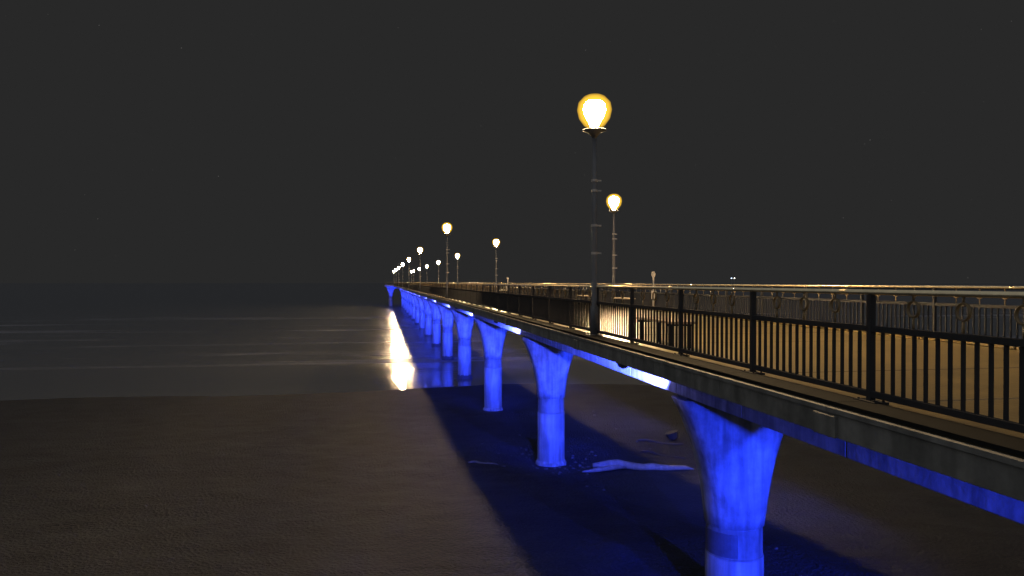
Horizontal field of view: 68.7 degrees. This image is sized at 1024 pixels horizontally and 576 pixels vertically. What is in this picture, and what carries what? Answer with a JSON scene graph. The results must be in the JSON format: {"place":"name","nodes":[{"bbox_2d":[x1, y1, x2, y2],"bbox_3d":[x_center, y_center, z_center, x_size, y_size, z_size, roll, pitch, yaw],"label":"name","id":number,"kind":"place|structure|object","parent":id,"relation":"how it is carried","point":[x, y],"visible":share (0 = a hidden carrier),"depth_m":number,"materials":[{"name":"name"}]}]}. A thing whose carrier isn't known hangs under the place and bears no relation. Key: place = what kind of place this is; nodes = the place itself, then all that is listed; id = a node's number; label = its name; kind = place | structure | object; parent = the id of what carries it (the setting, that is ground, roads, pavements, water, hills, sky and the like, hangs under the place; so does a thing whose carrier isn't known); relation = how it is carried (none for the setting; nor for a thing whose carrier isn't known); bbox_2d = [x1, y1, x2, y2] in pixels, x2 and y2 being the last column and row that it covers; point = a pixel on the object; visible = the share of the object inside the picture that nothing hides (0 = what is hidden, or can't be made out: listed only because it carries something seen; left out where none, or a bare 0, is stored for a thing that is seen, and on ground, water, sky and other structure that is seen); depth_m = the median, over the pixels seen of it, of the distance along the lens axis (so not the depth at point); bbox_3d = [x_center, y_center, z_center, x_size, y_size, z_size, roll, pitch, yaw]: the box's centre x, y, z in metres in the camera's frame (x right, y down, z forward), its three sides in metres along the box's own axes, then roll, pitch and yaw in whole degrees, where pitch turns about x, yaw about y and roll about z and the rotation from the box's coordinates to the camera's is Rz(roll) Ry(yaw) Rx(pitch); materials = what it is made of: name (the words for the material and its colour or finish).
{"place":"outdoors","nodes":[
{"label":"outdoors","id":0,"kind":"place"},
{"bbox_2d":[0,384,1023,575],"bbox_3d":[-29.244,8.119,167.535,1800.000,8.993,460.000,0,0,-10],"label":"sand","id":1,"kind":"structure","parent":0,"point":[382,483],"depth_m":26.67,"materials":[{"name":"brown sand"}]},
{"bbox_2d":[468,460,497,464],"bbox_3d":[-1.274,7.667,32.868,1.397,0.129,0.149,0,0,22],"label":"driftwood stick","id":2,"kind":"object","parent":1,"relation":"on","point":[473,461],"visible":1,"depth_m":32.90,"materials":[{"name":"wood"}]},
{"bbox_2d":[582,459,693,472],"bbox_3d":[5.204,7.387,31.227,4.843,0.482,0.693,0,0,-10],"label":"driftwood log","id":3,"kind":"object","parent":1,"relation":"on","point":[610,465],"visible":1,"depth_m":31.12,"materials":[{"name":"wood"}]},
{"bbox_2d":[481,410,808,548],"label":"pebbles","id":4,"kind":"object","parent":1,"relation":"on","point":[579,465],"visible":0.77,"depth_m":33.45,"materials":[{"name":"stone"}]},
{"bbox_2d":[637,438,684,444],"bbox_3d":[7.527,7.833,38.074,2.496,0.181,0.237,0,1,29],"label":"driftwood stick","id":5,"kind":"object","parent":1,"relation":"on","point":[645,439],"visible":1,"depth_m":38.10,"materials":[{"name":"wood"}]},
{"bbox_2d":[640,450,685,458],"bbox_3d":[7.029,7.754,34.829,2.429,0.161,0.241,0,1,43],"label":"driftwood stick","id":6,"kind":"object","parent":1,"relation":"on","point":[650,451],"visible":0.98,"depth_m":34.90,"materials":[{"name":"wood"}]},
{"bbox_2d":[665,430,677,440],"bbox_3d":[8.226,7.661,38.663,0.651,0.643,0.644,0,1,-40],"label":"rock","id":7,"kind":"object","parent":1,"relation":"on","point":[671,435],"visible":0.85,"depth_m":38.48,"materials":[{"name":"stone"}]},
{"bbox_2d":[384,285,1023,575],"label":"pier","id":8,"kind":"structure","parent":1,"relation":"on","point":[738,423],"depth_m":12.34,"materials":[{"name":"concrete"}]},
{"bbox_2d":[418,248,421,291],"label":"lamp post","id":9,"kind":"object","parent":8,"relation":"on","point":[420,251],"visible":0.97,"depth_m":86.72,"materials":[{"name":"metal"}]},
{"bbox_2d":[444,224,449,298],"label":"lamp post","id":10,"kind":"object","parent":8,"relation":"on","point":[446,227],"visible":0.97,"depth_m":51.24,"materials":[{"name":"metal"}]},
{"bbox_2d":[456,254,458,282],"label":"lamp post","id":11,"kind":"object","parent":8,"relation":"on","point":[457,255],"visible":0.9,"depth_m":105.48,"materials":[{"name":"metal"}]},
{"bbox_2d":[494,240,498,291],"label":"lamp post","id":12,"kind":"object","parent":8,"relation":"on","point":[496,242],"visible":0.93,"depth_m":70.03,"materials":[{"name":"metal"}]},
{"bbox_2d":[577,295,591,299],"bbox_3d":[3.673,0.598,37.395,0.445,0.468,1.900,0,0,-10],"label":"bench","id":13,"kind":"object","parent":8,"relation":"on","point":[584,296],"visible":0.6,"depth_m":37.49,"materials":[{"name":"paint"}]},
{"bbox_2d":[583,100,605,335],"bbox_3d":[1.742,-1.542,15.824,0.740,5.086,0.740,0,0,-10],"label":"lamp post","id":14,"kind":"object","parent":8,"relation":"on","point":[594,111],"visible":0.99,"depth_m":15.77,"materials":[{"name":"metal"}]},
{"bbox_2d":[609,196,618,302],"bbox_3d":[4.714,-1.747,34.614,0.740,5.200,0.740,0,0,-10],"label":"lamp post","id":15,"kind":"object","parent":8,"relation":"on","point":[614,201],"visible":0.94,"depth_m":34.56,"materials":[{"name":"metal"}]},
{"bbox_2d":[617,363,627,368],"bbox_3d":[2.392,1.536,15.953,0.322,0.350,0.290,0,-9,2],"label":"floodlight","id":16,"kind":"object","parent":8,"relation":"attached to","point":[621,366],"visible":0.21,"depth_m":15.87,"materials":[{"name":"black"}]},
{"bbox_2d":[611,297,635,307],"bbox_3d":[4.688,0.643,31.583,0.445,0.468,1.900,0,0,-10],"label":"bench","id":17,"kind":"object","parent":8,"relation":"on","point":[624,298],"visible":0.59,"depth_m":31.48,"materials":[{"name":"paint"}]},
{"bbox_2d":[651,271,655,305],"bbox_3d":[5.436,0.129,28.747,0.190,1.540,0.082,0,0,-10],"label":"marker post","id":18,"kind":"object","parent":8,"relation":"on","point":[653,274],"visible":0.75,"depth_m":28.74,"materials":[{"name":"metal"}]},
{"bbox_2d":[636,316,694,348],"bbox_3d":[2.721,0.786,13.374,0.445,0.468,1.900,0,0,-10],"label":"bench","id":19,"kind":"object","parent":8,"relation":"on","point":[668,328],"visible":0.17,"depth_m":12.72,"materials":[{"name":"paint"}]},
{"bbox_2d":[394,282,1023,432],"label":"railing","id":20,"kind":"object","parent":8,"relation":"on","point":[552,310],"visible":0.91,"depth_m":8.22,"materials":[{"name":"metal"}]},
{"bbox_2d":[412,282,1023,337],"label":"railing","id":21,"kind":"object","parent":8,"relation":"on","point":[724,304],"visible":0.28,"depth_m":18.83,"materials":[{"name":"metal"}]},
{"bbox_2d":[0,283,1023,400],"bbox_3d":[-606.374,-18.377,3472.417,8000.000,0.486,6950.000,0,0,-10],"label":"sea","id":22,"kind":"structure","parent":0,"point":[72,340],"depth_m":118.25,"materials":[{"name":"grey liquid"}]},
{"bbox_2d":[0,0,1023,283],"label":"sky","id":23,"kind":"structure","parent":0,"point":[142,141],"materials":[{"name":"black"}]},
{"bbox_2d":[599,285,1023,289],"bbox_3d":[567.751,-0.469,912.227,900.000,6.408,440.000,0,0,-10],"label":"handrail","id":24,"kind":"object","parent":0,"point":[874,288],"visible":0.28,"depth_m":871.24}
]}

